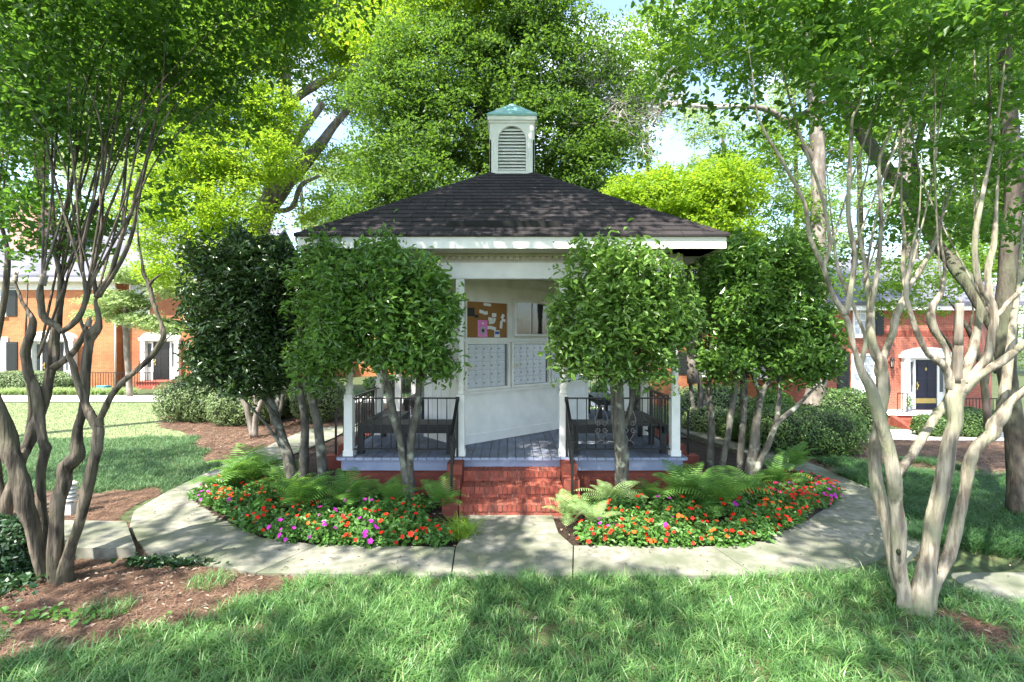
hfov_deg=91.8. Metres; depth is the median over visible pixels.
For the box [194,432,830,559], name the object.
flower bed soil
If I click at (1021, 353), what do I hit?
distant tree
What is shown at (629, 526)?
impatiens plant
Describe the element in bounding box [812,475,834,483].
impatiens plant
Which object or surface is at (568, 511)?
fern
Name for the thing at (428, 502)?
impatiens plant
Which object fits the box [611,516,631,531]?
impatiens plant
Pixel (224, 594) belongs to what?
fallen leaves
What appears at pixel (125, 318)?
dogwood tree
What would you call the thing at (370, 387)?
round shrub
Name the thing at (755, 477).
fern
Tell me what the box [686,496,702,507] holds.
impatiens plant
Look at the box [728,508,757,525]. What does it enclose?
impatiens plant
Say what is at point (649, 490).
fern
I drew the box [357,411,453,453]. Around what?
corner bench
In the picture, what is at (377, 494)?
fern
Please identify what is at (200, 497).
impatiens plant
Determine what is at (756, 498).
impatiens plant
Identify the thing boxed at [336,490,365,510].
impatiens plant
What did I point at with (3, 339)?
window
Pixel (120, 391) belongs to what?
liriope clump
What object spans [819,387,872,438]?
clipped hedge
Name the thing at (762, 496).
impatiens plant
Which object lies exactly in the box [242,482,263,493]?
impatiens plant
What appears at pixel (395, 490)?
fern
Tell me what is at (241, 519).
impatiens plant
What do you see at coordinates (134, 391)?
liriope clump
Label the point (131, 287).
window
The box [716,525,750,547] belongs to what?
impatiens plant
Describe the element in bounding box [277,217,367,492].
pruned tree
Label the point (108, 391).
liriope clump
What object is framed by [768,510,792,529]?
impatiens plant
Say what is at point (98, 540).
raised path
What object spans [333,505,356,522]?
impatiens plant
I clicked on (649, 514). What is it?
impatiens plant
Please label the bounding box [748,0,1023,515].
oak tree
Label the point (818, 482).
impatiens plant
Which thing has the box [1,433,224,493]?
shaded lawn grass
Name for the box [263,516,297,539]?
impatiens plant
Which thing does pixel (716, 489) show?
fern
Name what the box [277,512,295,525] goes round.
impatiens plant
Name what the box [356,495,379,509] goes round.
impatiens plant
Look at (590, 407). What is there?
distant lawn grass
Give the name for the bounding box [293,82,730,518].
gazebo
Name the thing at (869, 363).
window
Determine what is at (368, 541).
impatiens plant
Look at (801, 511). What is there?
impatiens plant
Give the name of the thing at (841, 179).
distant tree
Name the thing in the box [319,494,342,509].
impatiens plant
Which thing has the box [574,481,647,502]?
fern
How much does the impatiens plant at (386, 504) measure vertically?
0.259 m
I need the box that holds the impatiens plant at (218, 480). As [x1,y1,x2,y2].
[204,478,233,491]
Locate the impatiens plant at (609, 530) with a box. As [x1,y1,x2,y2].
[594,524,625,546]
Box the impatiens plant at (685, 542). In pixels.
[663,527,694,548]
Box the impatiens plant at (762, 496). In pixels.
[746,484,773,500]
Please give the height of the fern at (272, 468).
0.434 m
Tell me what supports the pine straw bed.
on the lawn at (978, 563)
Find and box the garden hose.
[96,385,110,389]
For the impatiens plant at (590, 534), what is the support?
on the flower bed soil
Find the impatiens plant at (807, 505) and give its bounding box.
[792,496,814,513]
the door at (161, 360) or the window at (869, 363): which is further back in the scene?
the door at (161, 360)
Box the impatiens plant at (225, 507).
[215,496,249,517]
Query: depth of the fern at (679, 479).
7.11 m
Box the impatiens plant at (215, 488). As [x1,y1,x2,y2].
[206,484,225,495]
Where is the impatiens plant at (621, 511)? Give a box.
[607,505,631,522]
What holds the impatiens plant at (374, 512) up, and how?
on the flower bed soil
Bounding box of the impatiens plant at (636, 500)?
[625,493,651,513]
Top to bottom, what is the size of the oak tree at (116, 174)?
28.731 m
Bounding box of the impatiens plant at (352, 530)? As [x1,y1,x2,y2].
[341,527,370,546]
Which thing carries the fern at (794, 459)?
on the flower bed soil
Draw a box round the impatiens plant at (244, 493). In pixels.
[230,491,255,507]
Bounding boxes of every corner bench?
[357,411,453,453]
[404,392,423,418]
[570,411,666,453]
[588,392,610,418]
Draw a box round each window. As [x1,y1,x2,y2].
[0,337,8,371]
[129,284,149,313]
[754,363,767,379]
[851,354,875,392]
[852,310,865,337]
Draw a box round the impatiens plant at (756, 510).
[745,504,775,521]
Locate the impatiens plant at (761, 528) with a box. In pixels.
[742,514,776,543]
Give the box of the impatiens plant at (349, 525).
[333,521,355,538]
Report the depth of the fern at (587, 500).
6.94 m
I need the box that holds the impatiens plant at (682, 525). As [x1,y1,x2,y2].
[667,520,693,533]
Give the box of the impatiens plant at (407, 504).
[393,496,419,513]
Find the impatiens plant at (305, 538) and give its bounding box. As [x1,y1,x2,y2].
[296,522,323,540]
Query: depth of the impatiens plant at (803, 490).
7.19 m
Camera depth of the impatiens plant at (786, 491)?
6.98 m
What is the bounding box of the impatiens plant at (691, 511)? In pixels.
[681,505,711,525]
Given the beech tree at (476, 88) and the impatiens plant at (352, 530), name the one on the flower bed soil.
the impatiens plant at (352, 530)
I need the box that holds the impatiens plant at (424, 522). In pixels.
[415,516,438,532]
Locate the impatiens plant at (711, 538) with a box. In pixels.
[702,526,731,547]
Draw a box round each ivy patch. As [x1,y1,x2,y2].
[0,566,47,602]
[0,601,171,626]
[103,552,228,571]
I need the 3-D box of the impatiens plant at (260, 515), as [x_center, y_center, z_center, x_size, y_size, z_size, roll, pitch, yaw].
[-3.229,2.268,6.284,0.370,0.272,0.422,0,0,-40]
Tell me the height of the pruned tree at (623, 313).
4.006 m
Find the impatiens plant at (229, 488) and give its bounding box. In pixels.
[218,486,242,495]
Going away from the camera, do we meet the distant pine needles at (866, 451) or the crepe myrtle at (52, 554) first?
the crepe myrtle at (52, 554)
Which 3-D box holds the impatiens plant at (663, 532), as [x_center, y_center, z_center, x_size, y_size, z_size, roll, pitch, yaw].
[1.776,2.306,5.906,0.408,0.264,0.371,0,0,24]
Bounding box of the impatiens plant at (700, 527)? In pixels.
[690,520,716,536]
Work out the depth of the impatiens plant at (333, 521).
6.14 m
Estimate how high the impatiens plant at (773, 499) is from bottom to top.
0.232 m
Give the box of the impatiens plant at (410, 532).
[392,518,424,546]
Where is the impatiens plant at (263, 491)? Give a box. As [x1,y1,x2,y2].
[253,488,276,500]
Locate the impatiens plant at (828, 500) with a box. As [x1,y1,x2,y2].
[812,491,834,505]
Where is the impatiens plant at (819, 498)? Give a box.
[806,493,827,508]
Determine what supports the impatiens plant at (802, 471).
on the flower bed soil
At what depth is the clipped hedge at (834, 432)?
10.54 m
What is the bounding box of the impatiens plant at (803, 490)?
[786,485,812,496]
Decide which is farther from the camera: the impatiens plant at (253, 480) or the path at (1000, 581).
the impatiens plant at (253, 480)
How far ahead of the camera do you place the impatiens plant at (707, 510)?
6.51 m
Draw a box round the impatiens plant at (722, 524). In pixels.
[706,519,731,531]
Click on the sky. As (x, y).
(675, 150)
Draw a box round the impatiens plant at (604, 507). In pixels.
[591,505,611,521]
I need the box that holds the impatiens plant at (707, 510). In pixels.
[694,501,721,521]
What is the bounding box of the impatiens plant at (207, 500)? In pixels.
[200,491,224,506]
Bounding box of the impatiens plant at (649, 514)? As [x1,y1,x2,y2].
[644,510,666,525]
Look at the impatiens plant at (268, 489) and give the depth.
7.41 m
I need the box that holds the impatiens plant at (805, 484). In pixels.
[800,482,813,486]
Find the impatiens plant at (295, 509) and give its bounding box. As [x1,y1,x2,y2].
[286,501,310,514]
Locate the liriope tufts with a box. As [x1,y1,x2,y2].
[808,454,987,481]
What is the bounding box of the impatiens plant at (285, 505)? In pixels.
[280,490,300,508]
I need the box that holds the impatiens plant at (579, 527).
[573,520,597,534]
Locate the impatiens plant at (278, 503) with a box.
[276,494,290,508]
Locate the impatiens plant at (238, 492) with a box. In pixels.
[231,489,242,497]
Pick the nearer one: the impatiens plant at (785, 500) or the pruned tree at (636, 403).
the impatiens plant at (785, 500)
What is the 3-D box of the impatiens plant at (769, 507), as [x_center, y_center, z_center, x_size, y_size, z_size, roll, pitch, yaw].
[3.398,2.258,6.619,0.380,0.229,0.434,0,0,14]
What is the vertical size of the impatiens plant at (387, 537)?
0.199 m
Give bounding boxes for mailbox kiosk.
[424,280,588,444]
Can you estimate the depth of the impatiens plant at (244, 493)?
6.90 m
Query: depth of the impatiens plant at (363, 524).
6.05 m
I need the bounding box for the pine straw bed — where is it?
[0,403,1023,668]
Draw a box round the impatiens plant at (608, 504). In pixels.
[588,497,616,515]
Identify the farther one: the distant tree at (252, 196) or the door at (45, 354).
the distant tree at (252, 196)
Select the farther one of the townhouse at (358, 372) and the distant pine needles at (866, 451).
the townhouse at (358, 372)
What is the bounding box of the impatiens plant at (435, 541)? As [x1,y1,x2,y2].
[423,522,453,548]
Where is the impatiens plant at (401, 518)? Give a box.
[391,515,414,534]
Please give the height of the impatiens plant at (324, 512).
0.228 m
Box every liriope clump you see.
[0,386,11,394]
[3,387,18,394]
[10,387,25,394]
[53,387,69,394]
[55,387,73,394]
[61,387,75,394]
[90,387,98,394]
[91,386,112,394]
[101,387,111,394]
[116,387,125,394]
[123,386,143,394]
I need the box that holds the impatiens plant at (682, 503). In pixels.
[669,495,693,513]
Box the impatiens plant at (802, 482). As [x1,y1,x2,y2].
[795,474,815,485]
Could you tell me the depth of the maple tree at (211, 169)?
18.78 m
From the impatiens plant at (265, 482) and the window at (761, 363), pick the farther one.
the window at (761, 363)
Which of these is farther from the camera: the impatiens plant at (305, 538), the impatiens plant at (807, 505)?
the impatiens plant at (807, 505)
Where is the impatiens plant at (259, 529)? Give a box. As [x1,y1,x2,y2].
[250,518,274,536]
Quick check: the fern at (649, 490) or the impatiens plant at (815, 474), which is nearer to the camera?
the fern at (649, 490)
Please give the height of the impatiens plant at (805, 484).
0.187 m
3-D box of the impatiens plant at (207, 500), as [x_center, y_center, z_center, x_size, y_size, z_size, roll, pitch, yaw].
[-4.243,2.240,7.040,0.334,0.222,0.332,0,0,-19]
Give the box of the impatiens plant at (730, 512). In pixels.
[711,498,738,517]
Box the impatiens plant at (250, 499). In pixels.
[236,493,262,508]
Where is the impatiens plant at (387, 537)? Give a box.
[374,530,401,548]
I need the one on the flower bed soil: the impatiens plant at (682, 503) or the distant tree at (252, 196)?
the impatiens plant at (682, 503)
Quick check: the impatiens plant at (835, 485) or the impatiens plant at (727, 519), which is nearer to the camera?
the impatiens plant at (727, 519)
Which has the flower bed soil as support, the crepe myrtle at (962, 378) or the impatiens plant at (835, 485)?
the impatiens plant at (835, 485)
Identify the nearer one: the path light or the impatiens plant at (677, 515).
the impatiens plant at (677, 515)
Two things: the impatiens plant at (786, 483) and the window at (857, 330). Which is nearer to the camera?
the impatiens plant at (786, 483)
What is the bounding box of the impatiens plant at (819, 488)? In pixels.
[812,484,842,504]
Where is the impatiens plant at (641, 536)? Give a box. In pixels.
[624,526,657,548]
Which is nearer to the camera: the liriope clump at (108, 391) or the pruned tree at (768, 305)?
the pruned tree at (768, 305)
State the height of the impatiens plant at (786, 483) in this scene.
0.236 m
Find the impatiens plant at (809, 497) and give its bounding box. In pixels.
[797,493,821,509]
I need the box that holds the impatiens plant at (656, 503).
[647,494,676,515]
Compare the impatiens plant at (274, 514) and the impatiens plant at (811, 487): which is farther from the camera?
the impatiens plant at (811, 487)
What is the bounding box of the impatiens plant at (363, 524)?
[353,515,380,537]
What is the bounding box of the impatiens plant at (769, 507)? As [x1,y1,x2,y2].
[751,502,781,515]
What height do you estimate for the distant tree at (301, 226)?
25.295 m
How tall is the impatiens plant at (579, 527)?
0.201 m
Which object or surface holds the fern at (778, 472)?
on the flower bed soil
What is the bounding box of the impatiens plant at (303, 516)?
[288,512,311,528]
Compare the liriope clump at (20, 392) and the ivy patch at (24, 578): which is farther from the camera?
the liriope clump at (20, 392)
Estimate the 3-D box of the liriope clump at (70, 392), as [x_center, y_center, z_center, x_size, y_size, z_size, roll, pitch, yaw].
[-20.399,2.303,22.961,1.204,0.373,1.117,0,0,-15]
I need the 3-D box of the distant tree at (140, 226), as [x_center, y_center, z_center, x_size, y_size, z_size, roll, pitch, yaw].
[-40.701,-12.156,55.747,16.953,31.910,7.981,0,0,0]
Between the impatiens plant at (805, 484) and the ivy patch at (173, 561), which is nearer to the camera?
the ivy patch at (173, 561)
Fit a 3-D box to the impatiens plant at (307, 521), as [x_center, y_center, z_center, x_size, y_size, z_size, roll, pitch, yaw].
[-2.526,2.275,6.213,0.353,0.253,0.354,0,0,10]
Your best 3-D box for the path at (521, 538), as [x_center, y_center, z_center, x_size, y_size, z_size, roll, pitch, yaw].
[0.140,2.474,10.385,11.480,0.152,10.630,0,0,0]
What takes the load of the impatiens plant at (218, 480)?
on the flower bed soil
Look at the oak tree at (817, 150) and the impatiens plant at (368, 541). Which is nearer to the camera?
the impatiens plant at (368, 541)
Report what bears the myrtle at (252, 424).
on the pine straw bed
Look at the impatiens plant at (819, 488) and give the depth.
7.24 m
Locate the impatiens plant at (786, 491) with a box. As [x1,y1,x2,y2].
[777,489,802,504]
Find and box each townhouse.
[0,200,305,388]
[329,267,409,375]
[637,271,767,405]
[768,259,1023,430]
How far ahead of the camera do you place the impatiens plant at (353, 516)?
6.42 m
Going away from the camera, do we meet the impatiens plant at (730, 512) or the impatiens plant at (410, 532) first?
the impatiens plant at (410, 532)
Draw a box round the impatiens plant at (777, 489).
[766,482,786,497]
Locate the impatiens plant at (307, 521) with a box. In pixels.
[297,513,321,531]
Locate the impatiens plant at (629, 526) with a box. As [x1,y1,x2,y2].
[616,522,642,545]
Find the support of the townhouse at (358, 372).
on the lawn at (978, 563)
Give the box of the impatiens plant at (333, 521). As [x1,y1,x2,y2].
[318,514,345,532]
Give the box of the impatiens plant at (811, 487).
[806,486,817,493]
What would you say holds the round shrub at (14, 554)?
on the pine straw bed
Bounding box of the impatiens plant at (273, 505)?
[254,499,279,513]
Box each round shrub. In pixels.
[0,513,32,573]
[281,378,345,422]
[362,374,410,392]
[591,379,654,407]
[750,388,793,409]
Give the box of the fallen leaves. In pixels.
[0,426,1011,681]
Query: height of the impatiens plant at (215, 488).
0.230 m
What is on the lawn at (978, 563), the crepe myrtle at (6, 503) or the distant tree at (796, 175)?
the distant tree at (796, 175)
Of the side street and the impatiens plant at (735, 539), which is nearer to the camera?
the impatiens plant at (735, 539)
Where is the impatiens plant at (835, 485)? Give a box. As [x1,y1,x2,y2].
[818,478,845,492]
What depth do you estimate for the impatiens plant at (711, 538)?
5.85 m
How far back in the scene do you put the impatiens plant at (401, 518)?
6.12 m
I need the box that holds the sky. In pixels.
[1,0,1023,341]
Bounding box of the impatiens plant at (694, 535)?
[681,527,707,547]
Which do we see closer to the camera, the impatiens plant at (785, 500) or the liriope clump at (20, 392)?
the impatiens plant at (785, 500)
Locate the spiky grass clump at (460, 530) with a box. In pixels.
[435,512,495,541]
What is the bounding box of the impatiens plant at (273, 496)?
[263,489,283,502]
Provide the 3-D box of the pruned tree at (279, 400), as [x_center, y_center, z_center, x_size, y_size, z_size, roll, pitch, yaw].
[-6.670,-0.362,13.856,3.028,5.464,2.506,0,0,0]
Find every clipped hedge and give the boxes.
[0,370,74,389]
[152,375,289,426]
[666,383,753,432]
[716,401,869,457]
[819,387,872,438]
[909,406,993,436]
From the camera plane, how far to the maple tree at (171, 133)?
12.61 m
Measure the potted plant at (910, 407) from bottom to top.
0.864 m
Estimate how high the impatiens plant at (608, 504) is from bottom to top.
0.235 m
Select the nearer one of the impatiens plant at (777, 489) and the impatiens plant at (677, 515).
the impatiens plant at (677, 515)
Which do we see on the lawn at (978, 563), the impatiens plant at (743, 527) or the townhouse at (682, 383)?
the townhouse at (682, 383)
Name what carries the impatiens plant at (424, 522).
on the flower bed soil
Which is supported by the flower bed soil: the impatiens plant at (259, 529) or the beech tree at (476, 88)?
the impatiens plant at (259, 529)
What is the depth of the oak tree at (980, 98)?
15.10 m
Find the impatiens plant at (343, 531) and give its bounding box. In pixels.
[328,524,354,545]
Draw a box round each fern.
[187,456,249,485]
[205,443,298,485]
[245,459,315,485]
[260,471,341,508]
[316,468,387,503]
[356,479,401,502]
[368,474,424,507]
[421,472,465,507]
[541,488,591,525]
[556,491,600,508]
[568,498,624,522]
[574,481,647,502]
[629,477,677,498]
[652,459,729,500]
[668,465,774,517]
[724,465,776,498]
[759,451,813,487]
[766,442,820,468]
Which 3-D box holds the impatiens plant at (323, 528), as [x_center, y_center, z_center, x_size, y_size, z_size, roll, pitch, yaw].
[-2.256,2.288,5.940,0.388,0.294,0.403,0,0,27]
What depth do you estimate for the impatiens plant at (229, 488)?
7.21 m
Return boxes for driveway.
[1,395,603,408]
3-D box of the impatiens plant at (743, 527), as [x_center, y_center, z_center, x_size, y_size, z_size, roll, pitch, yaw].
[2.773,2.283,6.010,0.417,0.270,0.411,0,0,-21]
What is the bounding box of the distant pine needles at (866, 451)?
[159,407,1004,474]
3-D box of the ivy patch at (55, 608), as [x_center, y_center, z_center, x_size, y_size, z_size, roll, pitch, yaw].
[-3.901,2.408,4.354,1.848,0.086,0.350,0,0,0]
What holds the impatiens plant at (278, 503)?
on the flower bed soil
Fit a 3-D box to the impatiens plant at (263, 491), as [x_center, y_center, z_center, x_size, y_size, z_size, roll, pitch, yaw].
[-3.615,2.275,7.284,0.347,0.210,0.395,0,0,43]
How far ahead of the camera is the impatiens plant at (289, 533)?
5.94 m
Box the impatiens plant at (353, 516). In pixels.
[346,506,372,524]
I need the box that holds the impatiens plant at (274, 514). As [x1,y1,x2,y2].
[266,508,285,523]
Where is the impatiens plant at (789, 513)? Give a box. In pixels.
[769,506,805,525]
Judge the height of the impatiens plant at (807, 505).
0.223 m
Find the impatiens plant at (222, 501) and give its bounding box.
[212,494,239,511]
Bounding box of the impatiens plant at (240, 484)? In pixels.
[234,477,256,488]
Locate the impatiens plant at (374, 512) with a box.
[362,504,388,520]
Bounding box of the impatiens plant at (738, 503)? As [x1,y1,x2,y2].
[724,496,750,513]
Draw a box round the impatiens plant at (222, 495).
[213,491,234,507]
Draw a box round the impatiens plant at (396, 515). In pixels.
[388,507,411,521]
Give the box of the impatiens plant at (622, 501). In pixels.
[606,495,627,510]
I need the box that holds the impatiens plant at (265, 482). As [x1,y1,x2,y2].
[256,476,274,486]
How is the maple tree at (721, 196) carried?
on the lawn at (978, 563)
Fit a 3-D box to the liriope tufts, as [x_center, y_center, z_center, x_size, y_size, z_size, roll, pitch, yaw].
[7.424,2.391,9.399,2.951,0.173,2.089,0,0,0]
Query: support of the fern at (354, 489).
on the flower bed soil
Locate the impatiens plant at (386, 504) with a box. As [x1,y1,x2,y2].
[369,497,398,512]
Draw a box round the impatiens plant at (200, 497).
[195,489,213,501]
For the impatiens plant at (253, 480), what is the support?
on the flower bed soil
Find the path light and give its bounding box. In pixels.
[65,480,78,514]
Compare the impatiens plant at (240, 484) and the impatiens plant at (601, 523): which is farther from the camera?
the impatiens plant at (240, 484)
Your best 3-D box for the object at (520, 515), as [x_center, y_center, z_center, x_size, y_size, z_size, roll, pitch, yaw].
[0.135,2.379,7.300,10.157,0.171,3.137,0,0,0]
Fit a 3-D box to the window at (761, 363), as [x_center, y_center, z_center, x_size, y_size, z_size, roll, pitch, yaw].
[13.674,1.264,26.940,1.191,1.664,0.120,0,0,0]
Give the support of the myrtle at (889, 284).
on the pine straw bed
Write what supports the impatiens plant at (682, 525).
on the flower bed soil
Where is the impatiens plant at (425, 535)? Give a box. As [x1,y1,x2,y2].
[410,523,444,545]
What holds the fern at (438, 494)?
on the flower bed soil
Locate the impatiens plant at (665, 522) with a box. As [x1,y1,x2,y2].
[651,515,678,536]
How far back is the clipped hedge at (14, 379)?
24.25 m
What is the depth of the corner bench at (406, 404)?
11.32 m
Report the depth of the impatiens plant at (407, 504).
6.72 m
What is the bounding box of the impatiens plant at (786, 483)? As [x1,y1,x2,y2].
[779,481,791,487]
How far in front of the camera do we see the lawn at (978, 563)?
4.19 m
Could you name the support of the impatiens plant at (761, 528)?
on the flower bed soil
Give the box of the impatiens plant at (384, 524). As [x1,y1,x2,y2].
[374,512,399,533]
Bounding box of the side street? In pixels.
[869,429,1003,440]
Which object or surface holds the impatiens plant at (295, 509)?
on the flower bed soil
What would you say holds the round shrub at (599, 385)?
on the lawn at (978, 563)
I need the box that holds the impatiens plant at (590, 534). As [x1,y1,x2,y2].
[575,526,606,545]
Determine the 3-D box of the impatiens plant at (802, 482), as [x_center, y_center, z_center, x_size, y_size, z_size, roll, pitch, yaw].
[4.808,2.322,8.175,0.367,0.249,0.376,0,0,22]
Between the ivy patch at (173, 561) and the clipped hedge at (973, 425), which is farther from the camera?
the clipped hedge at (973, 425)
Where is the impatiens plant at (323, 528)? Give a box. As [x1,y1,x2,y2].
[307,520,338,546]
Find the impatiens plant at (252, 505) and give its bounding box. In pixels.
[247,497,271,513]
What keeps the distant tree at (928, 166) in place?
on the lawn at (978, 563)
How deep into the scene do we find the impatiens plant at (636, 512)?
6.42 m
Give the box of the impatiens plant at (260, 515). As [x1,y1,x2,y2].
[241,509,274,531]
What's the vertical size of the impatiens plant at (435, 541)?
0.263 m
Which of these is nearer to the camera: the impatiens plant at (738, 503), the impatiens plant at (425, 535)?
the impatiens plant at (425, 535)
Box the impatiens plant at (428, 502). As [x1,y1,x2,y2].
[409,493,438,512]
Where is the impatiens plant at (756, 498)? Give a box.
[735,490,759,506]
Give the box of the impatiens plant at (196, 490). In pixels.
[187,485,205,499]
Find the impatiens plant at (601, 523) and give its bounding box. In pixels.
[593,517,615,533]
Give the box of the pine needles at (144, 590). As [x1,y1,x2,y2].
[0,487,1023,667]
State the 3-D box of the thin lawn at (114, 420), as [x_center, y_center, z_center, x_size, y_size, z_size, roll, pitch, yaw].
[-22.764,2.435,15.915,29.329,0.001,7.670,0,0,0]
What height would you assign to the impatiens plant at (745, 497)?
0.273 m
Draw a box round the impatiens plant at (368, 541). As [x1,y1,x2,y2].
[348,522,383,548]
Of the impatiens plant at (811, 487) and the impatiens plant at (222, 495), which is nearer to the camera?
the impatiens plant at (222, 495)
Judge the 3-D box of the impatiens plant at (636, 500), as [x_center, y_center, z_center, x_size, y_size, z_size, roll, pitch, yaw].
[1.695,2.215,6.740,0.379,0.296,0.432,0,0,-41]
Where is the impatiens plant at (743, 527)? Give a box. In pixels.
[725,516,758,544]
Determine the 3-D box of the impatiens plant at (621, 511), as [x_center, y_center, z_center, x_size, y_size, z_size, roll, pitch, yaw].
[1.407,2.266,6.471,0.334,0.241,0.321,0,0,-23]
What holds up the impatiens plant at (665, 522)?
on the flower bed soil
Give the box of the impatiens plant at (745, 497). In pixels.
[733,490,754,507]
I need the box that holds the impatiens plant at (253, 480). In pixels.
[242,479,258,489]
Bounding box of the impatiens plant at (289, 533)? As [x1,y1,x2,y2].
[276,523,305,543]
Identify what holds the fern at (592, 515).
on the flower bed soil
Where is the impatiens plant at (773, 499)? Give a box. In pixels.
[759,495,785,509]
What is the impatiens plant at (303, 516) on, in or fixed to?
on the flower bed soil
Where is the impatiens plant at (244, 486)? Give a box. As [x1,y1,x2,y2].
[239,483,259,491]
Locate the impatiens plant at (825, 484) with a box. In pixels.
[812,482,842,500]
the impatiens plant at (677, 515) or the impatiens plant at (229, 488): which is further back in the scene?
the impatiens plant at (229, 488)
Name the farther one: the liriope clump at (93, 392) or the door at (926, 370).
the liriope clump at (93, 392)
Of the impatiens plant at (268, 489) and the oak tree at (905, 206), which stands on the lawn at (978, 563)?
the oak tree at (905, 206)
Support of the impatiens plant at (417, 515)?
on the flower bed soil
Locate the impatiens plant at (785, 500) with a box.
[776,492,799,510]
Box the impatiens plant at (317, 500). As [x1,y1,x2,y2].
[307,489,335,508]
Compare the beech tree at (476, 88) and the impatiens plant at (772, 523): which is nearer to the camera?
the impatiens plant at (772, 523)
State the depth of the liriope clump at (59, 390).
22.89 m
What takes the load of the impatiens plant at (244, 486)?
on the flower bed soil
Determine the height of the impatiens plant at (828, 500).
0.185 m
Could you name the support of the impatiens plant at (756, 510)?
on the flower bed soil
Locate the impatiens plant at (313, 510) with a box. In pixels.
[303,504,324,515]
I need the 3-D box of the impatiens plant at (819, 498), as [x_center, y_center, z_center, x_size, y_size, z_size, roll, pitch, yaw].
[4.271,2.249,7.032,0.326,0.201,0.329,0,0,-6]
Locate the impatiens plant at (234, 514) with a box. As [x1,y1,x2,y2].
[226,506,253,521]
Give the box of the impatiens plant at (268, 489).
[255,486,274,498]
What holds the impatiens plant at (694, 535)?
on the flower bed soil
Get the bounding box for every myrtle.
[0,0,422,585]
[0,1,160,515]
[171,306,297,438]
[631,0,1023,617]
[820,225,1023,427]
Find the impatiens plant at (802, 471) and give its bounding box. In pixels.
[792,470,814,484]
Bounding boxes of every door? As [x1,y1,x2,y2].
[43,342,63,372]
[154,342,169,379]
[916,360,936,408]
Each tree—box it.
[0,0,246,178]
[0,81,180,227]
[49,96,160,228]
[68,260,197,396]
[88,93,166,228]
[98,0,320,291]
[154,133,287,233]
[171,217,308,484]
[202,0,610,238]
[244,146,338,259]
[270,235,307,424]
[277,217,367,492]
[299,209,470,501]
[311,132,402,227]
[316,0,661,224]
[537,218,711,507]
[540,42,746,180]
[540,54,624,173]
[600,0,937,408]
[601,141,783,383]
[608,60,696,175]
[630,274,682,410]
[669,87,748,227]
[678,264,718,412]
[689,218,851,487]
[710,72,862,250]
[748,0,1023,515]
[805,79,917,258]
[825,1,983,258]
[871,67,1022,284]
[903,0,1023,282]
[922,91,1023,373]
[1017,283,1023,365]
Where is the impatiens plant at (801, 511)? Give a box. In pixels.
[784,502,808,519]
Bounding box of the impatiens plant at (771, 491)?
[756,487,777,498]
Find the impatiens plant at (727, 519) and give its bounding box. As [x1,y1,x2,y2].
[724,515,744,531]
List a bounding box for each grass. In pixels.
[0,565,240,644]
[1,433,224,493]
[353,384,901,428]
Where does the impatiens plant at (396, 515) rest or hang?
on the flower bed soil
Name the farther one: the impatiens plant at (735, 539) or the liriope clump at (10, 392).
the liriope clump at (10, 392)
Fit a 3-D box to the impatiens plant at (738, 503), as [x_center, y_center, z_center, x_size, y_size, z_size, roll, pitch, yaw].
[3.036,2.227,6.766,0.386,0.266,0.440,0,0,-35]
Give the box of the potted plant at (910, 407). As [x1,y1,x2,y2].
[900,392,916,411]
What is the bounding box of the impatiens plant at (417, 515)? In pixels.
[404,504,428,522]
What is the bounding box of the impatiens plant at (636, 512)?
[623,506,644,522]
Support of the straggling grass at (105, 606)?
on the pine straw bed
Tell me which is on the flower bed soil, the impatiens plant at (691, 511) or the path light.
the impatiens plant at (691, 511)
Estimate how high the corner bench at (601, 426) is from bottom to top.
0.468 m
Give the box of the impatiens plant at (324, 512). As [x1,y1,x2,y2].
[315,505,340,522]
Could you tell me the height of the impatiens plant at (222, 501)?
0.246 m
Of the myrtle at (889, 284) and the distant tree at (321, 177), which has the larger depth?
the distant tree at (321, 177)
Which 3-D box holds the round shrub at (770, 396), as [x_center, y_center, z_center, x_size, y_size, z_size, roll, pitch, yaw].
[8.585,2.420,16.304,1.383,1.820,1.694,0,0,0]
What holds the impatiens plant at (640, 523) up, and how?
on the flower bed soil
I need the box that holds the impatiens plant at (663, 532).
[645,522,679,548]
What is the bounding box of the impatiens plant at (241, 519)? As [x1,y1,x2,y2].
[230,508,253,528]
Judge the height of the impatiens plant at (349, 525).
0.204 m
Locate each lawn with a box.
[0,351,1023,681]
[5,403,186,438]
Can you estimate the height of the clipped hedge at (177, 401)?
1.440 m
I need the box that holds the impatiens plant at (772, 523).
[755,516,784,535]
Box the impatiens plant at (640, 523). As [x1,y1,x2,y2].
[627,514,651,533]
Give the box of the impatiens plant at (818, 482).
[812,480,836,489]
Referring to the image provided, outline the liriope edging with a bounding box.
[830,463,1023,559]
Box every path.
[64,520,135,559]
[129,423,907,578]
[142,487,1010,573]
[907,518,1023,603]
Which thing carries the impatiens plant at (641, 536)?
on the flower bed soil
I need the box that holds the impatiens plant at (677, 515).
[660,506,689,524]
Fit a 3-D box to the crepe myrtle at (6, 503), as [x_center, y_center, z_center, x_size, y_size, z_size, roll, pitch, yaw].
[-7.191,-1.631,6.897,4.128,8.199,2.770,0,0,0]
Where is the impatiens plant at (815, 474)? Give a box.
[803,471,819,478]

